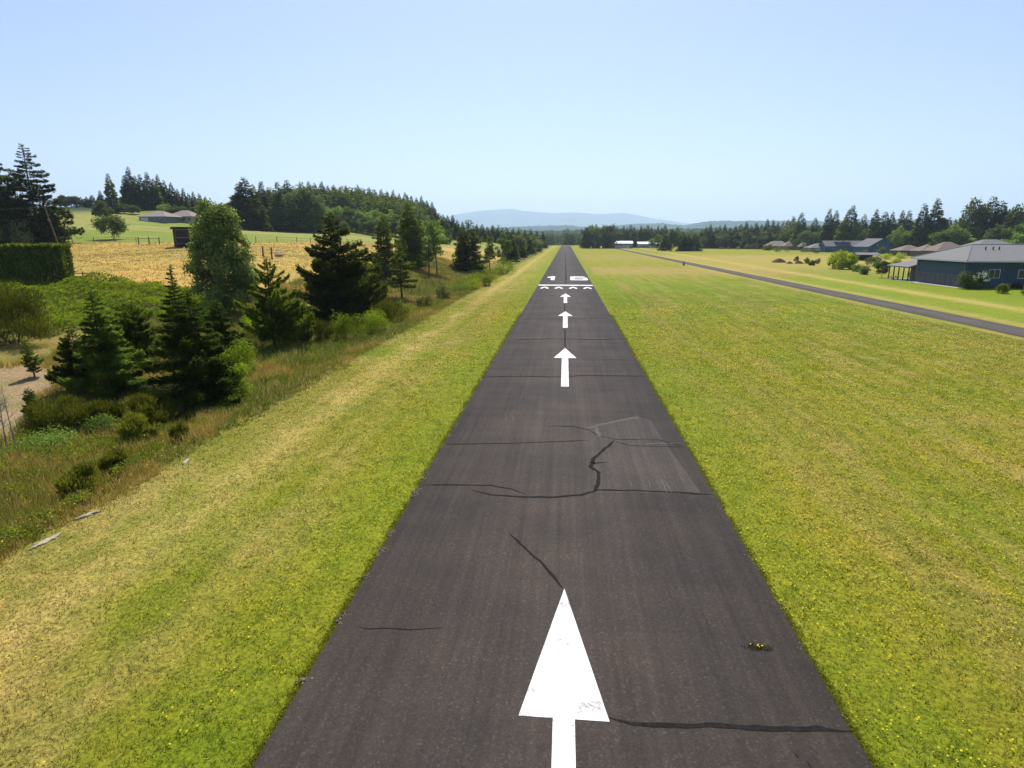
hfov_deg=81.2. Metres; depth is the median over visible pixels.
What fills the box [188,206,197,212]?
broadleaf tree
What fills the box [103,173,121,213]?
conifer tree
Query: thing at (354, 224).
broadleaf tree
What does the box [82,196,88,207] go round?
conifer tree
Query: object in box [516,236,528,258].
conifer tree
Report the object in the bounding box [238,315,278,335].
shrub
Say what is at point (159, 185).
conifer tree
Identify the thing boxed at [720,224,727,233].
conifer tree
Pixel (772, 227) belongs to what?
conifer tree
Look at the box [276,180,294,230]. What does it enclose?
conifer tree
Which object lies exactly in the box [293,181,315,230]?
conifer tree
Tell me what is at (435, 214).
conifer tree
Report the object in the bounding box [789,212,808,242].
conifer tree
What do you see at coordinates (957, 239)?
broadleaf tree
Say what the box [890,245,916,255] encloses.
house
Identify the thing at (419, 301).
shrub
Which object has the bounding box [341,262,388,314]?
conifer tree
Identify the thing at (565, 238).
valley woodland
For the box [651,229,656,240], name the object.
conifer tree
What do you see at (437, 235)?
broadleaf tree
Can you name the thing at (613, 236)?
broadleaf tree
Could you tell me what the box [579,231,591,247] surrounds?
conifer tree
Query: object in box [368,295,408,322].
shrub
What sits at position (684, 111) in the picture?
sky
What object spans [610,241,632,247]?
hangar
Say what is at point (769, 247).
shrub
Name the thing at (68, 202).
broadleaf tree
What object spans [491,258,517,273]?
shrub
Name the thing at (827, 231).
conifer tree
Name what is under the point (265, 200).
conifer tree
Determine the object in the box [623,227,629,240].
conifer tree
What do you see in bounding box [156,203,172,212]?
broadleaf tree
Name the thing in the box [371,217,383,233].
broadleaf tree
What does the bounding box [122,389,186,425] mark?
shrub
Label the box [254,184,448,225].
slope woodland
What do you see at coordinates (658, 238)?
broadleaf tree
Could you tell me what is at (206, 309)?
shrub
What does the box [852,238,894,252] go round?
house
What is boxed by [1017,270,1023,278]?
window
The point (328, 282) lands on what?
conifer tree
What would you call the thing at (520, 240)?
broadleaf tree
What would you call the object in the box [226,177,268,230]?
conifer tree
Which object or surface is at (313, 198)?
broadleaf tree
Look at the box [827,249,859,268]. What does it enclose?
shrub
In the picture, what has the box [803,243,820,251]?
house
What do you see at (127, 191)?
conifer tree
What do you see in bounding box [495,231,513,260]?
broadleaf tree
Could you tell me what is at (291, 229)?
conifer tree
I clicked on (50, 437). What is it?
shrub
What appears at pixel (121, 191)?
conifer tree
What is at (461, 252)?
conifer tree
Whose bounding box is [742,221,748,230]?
conifer tree
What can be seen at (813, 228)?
conifer tree
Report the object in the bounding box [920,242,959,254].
house
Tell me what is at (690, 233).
village woodland
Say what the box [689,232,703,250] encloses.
conifer tree
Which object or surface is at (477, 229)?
conifer tree
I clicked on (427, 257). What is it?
conifer tree
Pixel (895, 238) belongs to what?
broadleaf tree
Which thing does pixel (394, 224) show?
broadleaf tree
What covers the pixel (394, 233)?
broadleaf tree
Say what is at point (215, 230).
broadleaf tree
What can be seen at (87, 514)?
driftwood log
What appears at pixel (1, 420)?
bare sapling
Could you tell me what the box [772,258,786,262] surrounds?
soil mound
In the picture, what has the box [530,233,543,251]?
broadleaf tree
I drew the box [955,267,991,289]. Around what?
shrub
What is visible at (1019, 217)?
broadleaf tree
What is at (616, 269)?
ground
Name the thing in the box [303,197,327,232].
broadleaf tree
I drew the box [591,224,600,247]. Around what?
conifer tree
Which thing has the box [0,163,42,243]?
conifer tree
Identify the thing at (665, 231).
conifer tree
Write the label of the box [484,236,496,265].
conifer tree
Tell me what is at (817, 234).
broadleaf tree
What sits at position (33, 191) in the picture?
conifer tree
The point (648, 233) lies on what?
conifer tree
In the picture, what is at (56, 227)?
conifer tree
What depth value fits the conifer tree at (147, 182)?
354.47 m
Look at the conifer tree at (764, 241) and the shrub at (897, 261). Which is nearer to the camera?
the shrub at (897, 261)
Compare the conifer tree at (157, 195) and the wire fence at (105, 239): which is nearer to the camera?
the wire fence at (105, 239)
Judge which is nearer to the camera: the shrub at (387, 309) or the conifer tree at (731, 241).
the shrub at (387, 309)
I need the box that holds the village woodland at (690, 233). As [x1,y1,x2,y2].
[685,228,776,243]
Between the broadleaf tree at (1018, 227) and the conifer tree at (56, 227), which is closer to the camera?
the conifer tree at (56, 227)
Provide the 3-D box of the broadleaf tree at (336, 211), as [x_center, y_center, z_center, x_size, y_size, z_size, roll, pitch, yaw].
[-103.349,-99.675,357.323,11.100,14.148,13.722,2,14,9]
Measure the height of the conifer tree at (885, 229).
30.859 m
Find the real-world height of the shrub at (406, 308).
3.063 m
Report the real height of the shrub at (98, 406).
2.249 m
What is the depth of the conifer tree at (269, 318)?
56.62 m
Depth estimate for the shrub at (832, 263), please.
202.82 m
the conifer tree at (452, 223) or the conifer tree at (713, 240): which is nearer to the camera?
the conifer tree at (452, 223)
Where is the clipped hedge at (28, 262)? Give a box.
[0,242,75,282]
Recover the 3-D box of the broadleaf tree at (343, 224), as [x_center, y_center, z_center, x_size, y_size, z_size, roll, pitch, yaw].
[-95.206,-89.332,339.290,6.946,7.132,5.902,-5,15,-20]
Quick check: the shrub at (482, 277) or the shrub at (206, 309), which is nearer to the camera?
the shrub at (206, 309)
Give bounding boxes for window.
[988,269,1000,277]
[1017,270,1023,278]
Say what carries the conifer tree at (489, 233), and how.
on the ground at (616, 269)
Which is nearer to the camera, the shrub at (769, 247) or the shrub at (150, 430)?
the shrub at (150, 430)
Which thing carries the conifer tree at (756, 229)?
on the ground at (616, 269)
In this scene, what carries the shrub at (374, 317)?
on the ground at (616, 269)
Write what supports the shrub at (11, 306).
on the ground at (616, 269)
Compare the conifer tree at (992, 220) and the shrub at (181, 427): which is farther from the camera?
the conifer tree at (992, 220)
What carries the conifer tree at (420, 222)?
on the ground at (616, 269)
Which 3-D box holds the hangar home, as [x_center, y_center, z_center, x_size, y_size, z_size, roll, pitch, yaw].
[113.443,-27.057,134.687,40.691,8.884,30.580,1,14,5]
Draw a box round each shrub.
[0,279,58,346]
[5,423,81,453]
[18,392,86,433]
[52,461,108,498]
[66,398,127,429]
[75,413,120,436]
[92,448,129,478]
[115,410,149,441]
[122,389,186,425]
[142,425,158,440]
[166,294,217,323]
[167,421,188,441]
[216,336,259,374]
[216,361,254,397]
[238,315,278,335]
[309,317,336,341]
[329,312,372,339]
[361,307,390,333]
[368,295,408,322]
[393,299,411,314]
[413,293,434,307]
[433,284,451,298]
[448,272,481,290]
[469,267,501,281]
[482,277,491,286]
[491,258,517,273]
[750,242,759,248]
[762,243,774,250]
[792,239,801,247]
[808,260,815,264]
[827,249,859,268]
[827,258,836,267]
[844,253,856,269]
[851,264,864,271]
[858,265,870,274]
[864,255,882,264]
[876,246,886,253]
[881,253,892,258]
[890,258,902,263]
[896,253,908,258]
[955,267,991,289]
[995,283,1010,293]
[1010,282,1023,288]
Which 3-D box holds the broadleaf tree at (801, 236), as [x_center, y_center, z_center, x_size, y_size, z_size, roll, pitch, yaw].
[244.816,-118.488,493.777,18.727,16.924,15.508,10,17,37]
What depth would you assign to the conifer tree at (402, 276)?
98.63 m
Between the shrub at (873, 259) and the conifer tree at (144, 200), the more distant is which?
the conifer tree at (144, 200)
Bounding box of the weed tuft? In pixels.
[741,643,773,650]
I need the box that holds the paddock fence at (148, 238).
[137,237,159,244]
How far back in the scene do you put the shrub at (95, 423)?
33.29 m
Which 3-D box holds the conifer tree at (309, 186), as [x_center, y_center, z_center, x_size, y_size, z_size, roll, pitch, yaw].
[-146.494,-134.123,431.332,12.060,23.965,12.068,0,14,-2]
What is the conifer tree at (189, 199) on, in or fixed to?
on the ground at (616, 269)
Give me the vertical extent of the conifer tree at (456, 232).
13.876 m
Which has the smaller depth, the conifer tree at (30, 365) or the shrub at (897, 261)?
the conifer tree at (30, 365)
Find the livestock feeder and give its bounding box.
[274,252,283,256]
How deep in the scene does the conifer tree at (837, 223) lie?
492.20 m
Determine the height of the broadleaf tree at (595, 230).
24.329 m
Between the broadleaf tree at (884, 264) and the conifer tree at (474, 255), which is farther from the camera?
the conifer tree at (474, 255)
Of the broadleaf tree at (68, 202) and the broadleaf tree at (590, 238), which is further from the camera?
the broadleaf tree at (590, 238)
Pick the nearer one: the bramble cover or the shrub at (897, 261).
the bramble cover
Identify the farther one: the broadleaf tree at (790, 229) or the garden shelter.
the broadleaf tree at (790, 229)
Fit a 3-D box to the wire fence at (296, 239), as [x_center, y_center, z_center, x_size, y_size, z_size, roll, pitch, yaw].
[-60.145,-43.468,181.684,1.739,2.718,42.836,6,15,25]
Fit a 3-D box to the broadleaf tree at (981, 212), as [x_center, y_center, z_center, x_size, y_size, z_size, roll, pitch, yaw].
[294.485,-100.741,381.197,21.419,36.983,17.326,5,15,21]
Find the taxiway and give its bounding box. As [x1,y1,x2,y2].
[614,248,1023,337]
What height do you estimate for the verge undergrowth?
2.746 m
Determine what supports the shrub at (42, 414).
on the ground at (616, 269)
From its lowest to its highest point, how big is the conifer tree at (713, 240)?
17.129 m
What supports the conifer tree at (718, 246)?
on the ground at (616, 269)
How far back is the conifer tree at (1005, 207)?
375.26 m
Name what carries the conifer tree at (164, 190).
on the ground at (616, 269)
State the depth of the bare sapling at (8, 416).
30.55 m
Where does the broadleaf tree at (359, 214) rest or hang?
on the ground at (616, 269)
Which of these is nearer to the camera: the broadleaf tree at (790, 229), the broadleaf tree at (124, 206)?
the broadleaf tree at (124, 206)
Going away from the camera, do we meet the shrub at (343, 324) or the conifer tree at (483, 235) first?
the shrub at (343, 324)
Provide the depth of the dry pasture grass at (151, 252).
122.19 m
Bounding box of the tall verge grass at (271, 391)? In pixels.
[0,256,512,567]
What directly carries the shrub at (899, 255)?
on the ground at (616, 269)
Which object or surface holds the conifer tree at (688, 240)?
on the ground at (616, 269)
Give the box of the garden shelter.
[852,252,880,260]
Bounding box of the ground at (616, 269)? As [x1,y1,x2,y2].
[0,205,1023,767]
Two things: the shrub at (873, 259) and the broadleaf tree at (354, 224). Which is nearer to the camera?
the shrub at (873, 259)
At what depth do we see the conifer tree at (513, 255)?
247.66 m
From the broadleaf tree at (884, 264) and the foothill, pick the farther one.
the foothill
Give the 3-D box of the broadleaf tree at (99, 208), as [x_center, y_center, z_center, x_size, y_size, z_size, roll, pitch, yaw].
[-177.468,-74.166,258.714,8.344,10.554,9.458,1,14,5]
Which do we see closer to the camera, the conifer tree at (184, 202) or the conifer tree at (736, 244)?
the conifer tree at (184, 202)
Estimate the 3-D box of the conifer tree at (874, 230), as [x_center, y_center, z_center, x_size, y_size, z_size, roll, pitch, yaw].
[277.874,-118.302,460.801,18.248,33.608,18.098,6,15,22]
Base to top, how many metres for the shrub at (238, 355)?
3.304 m
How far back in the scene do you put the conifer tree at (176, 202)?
344.20 m
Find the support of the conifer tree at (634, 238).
on the ground at (616, 269)
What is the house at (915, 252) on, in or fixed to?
on the ground at (616, 269)
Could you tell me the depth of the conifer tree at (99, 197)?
357.67 m
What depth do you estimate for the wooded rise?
2461.33 m
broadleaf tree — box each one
[56,194,69,207]
[62,197,74,207]
[68,196,83,207]
[73,197,86,207]
[91,200,114,216]
[91,214,129,238]
[115,203,130,213]
[125,205,141,213]
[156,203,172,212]
[165,205,179,213]
[177,206,187,210]
[181,198,259,311]
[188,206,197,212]
[266,200,289,230]
[280,190,310,231]
[297,187,322,232]
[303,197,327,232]
[309,224,323,232]
[318,202,335,219]
[330,216,342,229]
[332,206,346,222]
[338,206,355,230]
[338,221,349,229]
[349,211,368,231]
[351,216,361,231]
[356,215,370,233]
[364,208,383,230]
[365,220,376,233]
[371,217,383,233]
[384,213,402,235]
[386,221,396,235]
[390,219,400,236]
[421,220,449,273]
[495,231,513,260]
[503,234,527,258]
[516,233,538,254]
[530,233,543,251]
[580,225,595,244]
[582,224,601,244]
[588,227,608,246]
[595,224,610,241]
[602,223,621,247]
[647,234,663,247]
[664,229,678,250]
[673,226,685,250]
[698,235,709,247]
[715,231,729,245]
[733,230,752,248]
[750,229,774,246]
[769,227,790,242]
[777,222,810,241]
[796,230,819,246]
[803,232,821,245]
[847,226,867,240]
[871,259,881,273]
[875,261,890,277]
[885,226,910,247]
[928,229,955,245]
[933,224,975,244]
[951,233,979,245]
[955,197,994,240]
[981,222,1014,240]
[997,203,1023,237]
[997,209,1017,224]
[1001,232,1023,243]
[1002,225,1023,241]
[1005,223,1023,243]
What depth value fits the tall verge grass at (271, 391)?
36.11 m
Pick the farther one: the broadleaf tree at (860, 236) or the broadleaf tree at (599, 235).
the broadleaf tree at (599, 235)
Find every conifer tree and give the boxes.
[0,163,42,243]
[5,143,85,243]
[9,194,39,229]
[18,339,44,376]
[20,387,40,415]
[31,211,70,241]
[43,330,92,390]
[56,290,154,398]
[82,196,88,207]
[86,195,95,207]
[93,301,161,361]
[97,191,103,201]
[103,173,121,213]
[119,175,135,209]
[120,166,141,209]
[135,174,153,210]
[137,290,245,414]
[141,173,158,209]
[142,264,200,385]
[149,178,163,209]
[155,174,164,202]
[159,180,167,203]
[166,183,175,206]
[173,189,183,207]
[178,188,189,210]
[187,193,194,206]
[190,191,196,211]
[202,299,251,360]
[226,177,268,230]
[228,183,254,230]
[233,256,314,344]
[243,184,272,231]
[257,181,275,230]
[263,187,280,230]
[267,181,292,230]
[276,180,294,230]
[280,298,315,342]
[286,216,314,231]
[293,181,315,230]
[293,213,387,320]
[304,181,311,191]
[318,182,325,195]
[319,187,331,207]
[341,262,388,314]
[367,212,401,280]
[386,240,417,297]
[393,200,433,268]
[410,215,432,260]
[420,225,433,276]
[422,202,430,221]
[427,213,451,243]
[428,207,433,222]
[432,207,440,224]
[440,214,453,240]
[446,215,452,233]
[449,219,490,272]
[450,215,455,228]
[451,220,461,239]
[454,229,472,270]
[470,224,479,238]
[478,224,487,242]
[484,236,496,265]
[485,227,493,241]
[493,228,500,242]
[497,232,519,262]
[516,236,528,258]
[526,242,536,255]
[541,231,547,248]
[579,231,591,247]
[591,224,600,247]
[601,227,612,247]
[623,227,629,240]
[629,227,638,247]
[637,226,645,241]
[640,225,651,241]
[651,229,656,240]
[657,234,671,250]
[659,228,663,236]
[662,225,671,246]
[675,231,687,250]
[683,234,693,250]
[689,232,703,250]
[705,224,712,237]
[706,232,717,248]
[713,234,721,248]
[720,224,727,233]
[722,232,729,248]
[725,227,733,248]
[728,235,734,248]
[730,232,743,248]
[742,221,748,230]
[746,233,755,247]
[751,222,758,235]
[751,229,763,248]
[762,227,771,247]
[763,219,770,240]
[770,220,776,232]
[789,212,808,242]
[810,217,819,232]
[818,210,835,241]
[828,210,839,239]
[832,205,862,240]
[860,215,867,231]
[864,209,882,237]
[876,212,894,247]
[883,212,896,238]
[894,210,905,248]
[897,210,914,247]
[907,203,934,246]
[917,198,949,246]
[957,206,969,227]
[969,196,1002,239]
[985,200,1013,233]
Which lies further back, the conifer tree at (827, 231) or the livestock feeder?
the conifer tree at (827, 231)
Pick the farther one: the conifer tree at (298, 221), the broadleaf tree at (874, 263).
the conifer tree at (298, 221)
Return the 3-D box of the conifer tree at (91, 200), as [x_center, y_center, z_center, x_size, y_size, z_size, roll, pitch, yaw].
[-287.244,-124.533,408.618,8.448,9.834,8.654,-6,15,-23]
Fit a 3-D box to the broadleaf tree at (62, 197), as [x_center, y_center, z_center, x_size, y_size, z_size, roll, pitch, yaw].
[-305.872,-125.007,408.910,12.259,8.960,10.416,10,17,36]
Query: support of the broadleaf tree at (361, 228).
on the ground at (616, 269)
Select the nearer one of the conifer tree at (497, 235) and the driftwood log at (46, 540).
the driftwood log at (46, 540)
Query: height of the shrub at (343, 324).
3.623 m
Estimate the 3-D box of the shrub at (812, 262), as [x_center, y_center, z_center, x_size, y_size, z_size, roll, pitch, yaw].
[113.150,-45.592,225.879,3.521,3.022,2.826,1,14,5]
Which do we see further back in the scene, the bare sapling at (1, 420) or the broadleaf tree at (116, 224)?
the broadleaf tree at (116, 224)
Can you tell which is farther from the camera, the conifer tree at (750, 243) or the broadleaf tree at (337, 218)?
the conifer tree at (750, 243)
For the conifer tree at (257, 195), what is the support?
on the ground at (616, 269)
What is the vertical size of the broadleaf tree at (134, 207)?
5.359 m
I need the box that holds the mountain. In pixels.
[445,209,690,228]
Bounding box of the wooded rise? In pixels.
[515,225,901,235]
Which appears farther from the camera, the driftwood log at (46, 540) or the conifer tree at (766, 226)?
the conifer tree at (766, 226)
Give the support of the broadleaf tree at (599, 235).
on the ground at (616, 269)
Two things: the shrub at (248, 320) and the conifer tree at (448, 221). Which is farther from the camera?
the conifer tree at (448, 221)
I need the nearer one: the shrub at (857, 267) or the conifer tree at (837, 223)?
the shrub at (857, 267)
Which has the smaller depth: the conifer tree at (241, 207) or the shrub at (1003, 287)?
the shrub at (1003, 287)
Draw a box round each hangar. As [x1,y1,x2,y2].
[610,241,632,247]
[636,242,656,247]
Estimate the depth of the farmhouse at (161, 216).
307.31 m
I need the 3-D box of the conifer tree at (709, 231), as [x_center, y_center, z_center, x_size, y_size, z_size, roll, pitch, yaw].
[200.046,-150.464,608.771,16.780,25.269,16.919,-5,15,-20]
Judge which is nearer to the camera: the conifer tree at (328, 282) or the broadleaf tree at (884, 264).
the conifer tree at (328, 282)
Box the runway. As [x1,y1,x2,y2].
[252,246,873,767]
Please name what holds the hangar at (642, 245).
on the ground at (616, 269)
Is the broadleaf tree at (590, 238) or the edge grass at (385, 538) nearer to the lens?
the edge grass at (385, 538)
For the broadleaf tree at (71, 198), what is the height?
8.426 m
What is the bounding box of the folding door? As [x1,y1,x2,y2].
[914,260,966,286]
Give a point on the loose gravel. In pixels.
(339, 618)
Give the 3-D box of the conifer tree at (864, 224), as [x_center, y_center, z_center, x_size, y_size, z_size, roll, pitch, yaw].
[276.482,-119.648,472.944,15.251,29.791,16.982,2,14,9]
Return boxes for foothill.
[465,219,973,232]
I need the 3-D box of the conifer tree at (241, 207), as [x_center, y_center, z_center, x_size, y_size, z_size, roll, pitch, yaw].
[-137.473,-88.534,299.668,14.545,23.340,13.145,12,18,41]
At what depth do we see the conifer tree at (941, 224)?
404.58 m
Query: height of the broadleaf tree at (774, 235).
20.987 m
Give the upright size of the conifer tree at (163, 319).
9.044 m
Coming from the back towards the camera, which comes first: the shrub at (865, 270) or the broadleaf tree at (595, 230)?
the broadleaf tree at (595, 230)
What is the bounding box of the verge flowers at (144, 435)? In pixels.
[0,338,373,541]
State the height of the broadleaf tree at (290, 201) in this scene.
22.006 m
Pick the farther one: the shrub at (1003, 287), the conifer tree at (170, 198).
the conifer tree at (170, 198)
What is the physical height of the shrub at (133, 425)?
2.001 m
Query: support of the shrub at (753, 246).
on the ground at (616, 269)
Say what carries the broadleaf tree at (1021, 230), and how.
on the ground at (616, 269)
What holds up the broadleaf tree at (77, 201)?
on the ground at (616, 269)
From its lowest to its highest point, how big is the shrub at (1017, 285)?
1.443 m
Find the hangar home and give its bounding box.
[886,244,1023,287]
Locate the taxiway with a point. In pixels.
(997, 327)
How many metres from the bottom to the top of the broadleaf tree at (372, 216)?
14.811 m
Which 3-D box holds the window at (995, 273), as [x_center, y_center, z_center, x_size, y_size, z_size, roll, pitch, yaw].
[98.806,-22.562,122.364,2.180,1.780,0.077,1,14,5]
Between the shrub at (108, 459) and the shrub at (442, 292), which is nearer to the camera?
the shrub at (108, 459)
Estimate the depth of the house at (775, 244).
531.37 m
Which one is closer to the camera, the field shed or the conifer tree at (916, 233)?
the field shed
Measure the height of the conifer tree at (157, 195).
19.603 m
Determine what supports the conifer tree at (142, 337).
on the ground at (616, 269)
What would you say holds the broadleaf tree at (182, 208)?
on the ground at (616, 269)
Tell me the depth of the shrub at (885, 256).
288.59 m
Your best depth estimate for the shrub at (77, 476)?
24.10 m
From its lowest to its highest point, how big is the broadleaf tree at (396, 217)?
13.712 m
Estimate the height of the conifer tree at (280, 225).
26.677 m
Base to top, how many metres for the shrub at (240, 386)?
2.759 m
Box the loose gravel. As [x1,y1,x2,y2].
[296,333,842,715]
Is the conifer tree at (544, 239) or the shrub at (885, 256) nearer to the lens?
the shrub at (885, 256)
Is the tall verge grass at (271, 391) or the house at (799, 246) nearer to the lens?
the tall verge grass at (271, 391)
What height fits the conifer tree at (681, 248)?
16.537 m
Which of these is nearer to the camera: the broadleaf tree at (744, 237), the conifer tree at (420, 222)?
the conifer tree at (420, 222)
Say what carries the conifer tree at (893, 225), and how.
on the ground at (616, 269)
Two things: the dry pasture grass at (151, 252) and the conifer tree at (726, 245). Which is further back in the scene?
the conifer tree at (726, 245)
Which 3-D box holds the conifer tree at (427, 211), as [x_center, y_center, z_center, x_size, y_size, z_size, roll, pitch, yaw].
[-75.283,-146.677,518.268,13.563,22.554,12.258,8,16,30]
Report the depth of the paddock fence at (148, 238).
151.82 m
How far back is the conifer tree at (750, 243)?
567.11 m
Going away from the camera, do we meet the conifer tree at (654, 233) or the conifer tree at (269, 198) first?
the conifer tree at (269, 198)
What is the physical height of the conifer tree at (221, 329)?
5.669 m
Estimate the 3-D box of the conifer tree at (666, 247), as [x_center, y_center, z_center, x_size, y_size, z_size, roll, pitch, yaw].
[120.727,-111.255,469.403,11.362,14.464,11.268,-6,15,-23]
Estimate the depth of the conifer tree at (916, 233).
408.42 m
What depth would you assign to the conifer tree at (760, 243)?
564.98 m
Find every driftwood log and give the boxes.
[28,533,61,550]
[74,510,100,520]
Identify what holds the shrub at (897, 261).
on the ground at (616, 269)
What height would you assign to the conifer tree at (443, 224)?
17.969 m
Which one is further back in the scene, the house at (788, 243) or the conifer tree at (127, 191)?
the house at (788, 243)
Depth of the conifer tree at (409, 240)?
146.72 m
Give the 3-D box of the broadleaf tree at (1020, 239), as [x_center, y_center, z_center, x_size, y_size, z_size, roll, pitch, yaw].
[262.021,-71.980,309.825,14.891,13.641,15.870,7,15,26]
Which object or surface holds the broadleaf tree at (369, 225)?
on the ground at (616, 269)
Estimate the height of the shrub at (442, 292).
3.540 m
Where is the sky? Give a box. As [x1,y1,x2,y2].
[0,0,1023,223]
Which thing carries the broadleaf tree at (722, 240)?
on the ground at (616, 269)
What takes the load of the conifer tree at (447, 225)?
on the ground at (616, 269)
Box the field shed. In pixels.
[170,227,197,247]
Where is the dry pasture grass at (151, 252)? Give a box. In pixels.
[34,241,494,304]
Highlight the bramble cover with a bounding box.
[0,270,222,330]
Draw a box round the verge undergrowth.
[80,260,499,403]
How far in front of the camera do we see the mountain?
16909.28 m
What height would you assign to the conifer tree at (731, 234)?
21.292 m
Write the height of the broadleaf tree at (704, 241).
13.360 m
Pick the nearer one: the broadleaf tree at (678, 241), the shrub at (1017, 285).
the shrub at (1017, 285)
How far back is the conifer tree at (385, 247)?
115.43 m
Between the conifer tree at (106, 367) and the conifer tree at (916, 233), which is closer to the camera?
the conifer tree at (106, 367)
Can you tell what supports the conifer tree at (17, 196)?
on the ground at (616, 269)
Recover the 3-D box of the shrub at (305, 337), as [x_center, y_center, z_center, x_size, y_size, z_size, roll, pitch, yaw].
[-21.604,-6.185,59.965,3.856,4.901,4.010,-5,15,-21]
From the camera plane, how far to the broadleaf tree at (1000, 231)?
321.23 m
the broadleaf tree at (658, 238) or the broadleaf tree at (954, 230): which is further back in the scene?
the broadleaf tree at (658, 238)
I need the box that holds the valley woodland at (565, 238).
[459,223,730,244]
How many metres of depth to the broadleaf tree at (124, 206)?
328.19 m
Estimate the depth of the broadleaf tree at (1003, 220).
373.32 m
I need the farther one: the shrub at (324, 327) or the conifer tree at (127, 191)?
the conifer tree at (127, 191)
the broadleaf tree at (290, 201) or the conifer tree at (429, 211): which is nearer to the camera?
the broadleaf tree at (290, 201)
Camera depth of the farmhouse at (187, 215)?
317.86 m
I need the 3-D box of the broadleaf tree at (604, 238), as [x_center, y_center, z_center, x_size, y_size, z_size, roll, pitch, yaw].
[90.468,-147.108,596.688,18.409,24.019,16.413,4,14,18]
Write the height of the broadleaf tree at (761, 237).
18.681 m
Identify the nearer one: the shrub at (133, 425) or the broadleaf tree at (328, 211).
the shrub at (133, 425)
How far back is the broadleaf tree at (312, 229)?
321.91 m
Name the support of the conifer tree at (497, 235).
on the ground at (616, 269)
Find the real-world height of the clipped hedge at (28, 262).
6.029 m
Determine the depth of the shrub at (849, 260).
193.98 m
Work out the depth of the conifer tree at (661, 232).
648.99 m
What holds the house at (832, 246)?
on the ground at (616, 269)
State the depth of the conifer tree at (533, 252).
360.74 m
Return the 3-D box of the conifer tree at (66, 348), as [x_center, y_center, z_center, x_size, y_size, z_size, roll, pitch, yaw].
[-30.623,-1.486,41.411,3.070,4.520,3.112,1,14,5]
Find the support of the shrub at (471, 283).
on the ground at (616, 269)
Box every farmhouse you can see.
[137,211,183,222]
[173,210,201,223]
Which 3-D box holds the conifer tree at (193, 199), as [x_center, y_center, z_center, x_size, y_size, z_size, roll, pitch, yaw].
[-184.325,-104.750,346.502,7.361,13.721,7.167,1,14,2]
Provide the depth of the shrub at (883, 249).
389.47 m
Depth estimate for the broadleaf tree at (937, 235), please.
347.25 m
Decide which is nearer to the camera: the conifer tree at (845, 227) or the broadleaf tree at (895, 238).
the broadleaf tree at (895, 238)
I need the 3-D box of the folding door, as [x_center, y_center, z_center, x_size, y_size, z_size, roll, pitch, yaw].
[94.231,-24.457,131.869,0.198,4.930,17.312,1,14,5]
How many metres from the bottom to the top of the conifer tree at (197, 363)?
7.910 m
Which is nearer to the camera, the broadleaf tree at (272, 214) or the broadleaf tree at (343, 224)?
the broadleaf tree at (272, 214)
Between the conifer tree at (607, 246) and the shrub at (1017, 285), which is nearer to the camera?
the shrub at (1017, 285)
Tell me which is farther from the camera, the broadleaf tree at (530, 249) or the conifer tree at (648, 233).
the conifer tree at (648, 233)
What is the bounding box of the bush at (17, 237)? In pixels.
[0,218,36,243]
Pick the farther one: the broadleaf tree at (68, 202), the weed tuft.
the broadleaf tree at (68, 202)
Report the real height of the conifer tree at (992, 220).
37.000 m
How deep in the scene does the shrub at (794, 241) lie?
513.46 m
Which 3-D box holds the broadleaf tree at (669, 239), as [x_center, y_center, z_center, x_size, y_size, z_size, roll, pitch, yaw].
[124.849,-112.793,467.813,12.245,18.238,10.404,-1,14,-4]
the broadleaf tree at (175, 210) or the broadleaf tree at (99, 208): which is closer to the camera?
the broadleaf tree at (99, 208)
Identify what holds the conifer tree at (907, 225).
on the ground at (616, 269)
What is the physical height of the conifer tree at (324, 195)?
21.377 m
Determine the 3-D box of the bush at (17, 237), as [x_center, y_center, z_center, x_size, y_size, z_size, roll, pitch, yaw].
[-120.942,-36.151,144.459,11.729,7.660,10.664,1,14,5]
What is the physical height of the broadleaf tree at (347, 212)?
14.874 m
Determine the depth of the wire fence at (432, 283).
117.35 m
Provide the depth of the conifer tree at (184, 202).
343.64 m
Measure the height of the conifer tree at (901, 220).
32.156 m
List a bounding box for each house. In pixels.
[763,241,784,249]
[781,241,797,249]
[794,242,806,249]
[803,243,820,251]
[819,240,860,251]
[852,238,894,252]
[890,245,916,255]
[908,244,930,255]
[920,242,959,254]
[958,239,1010,246]
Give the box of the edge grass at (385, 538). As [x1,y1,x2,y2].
[241,314,881,767]
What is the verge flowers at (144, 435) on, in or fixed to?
on the ground at (616, 269)
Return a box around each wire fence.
[71,236,136,242]
[255,236,358,242]
[396,262,503,299]
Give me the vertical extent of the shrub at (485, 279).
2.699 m
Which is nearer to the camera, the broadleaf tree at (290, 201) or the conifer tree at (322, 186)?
the broadleaf tree at (290, 201)
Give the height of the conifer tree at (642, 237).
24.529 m
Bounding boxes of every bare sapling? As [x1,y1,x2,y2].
[0,386,17,447]
[0,390,21,445]

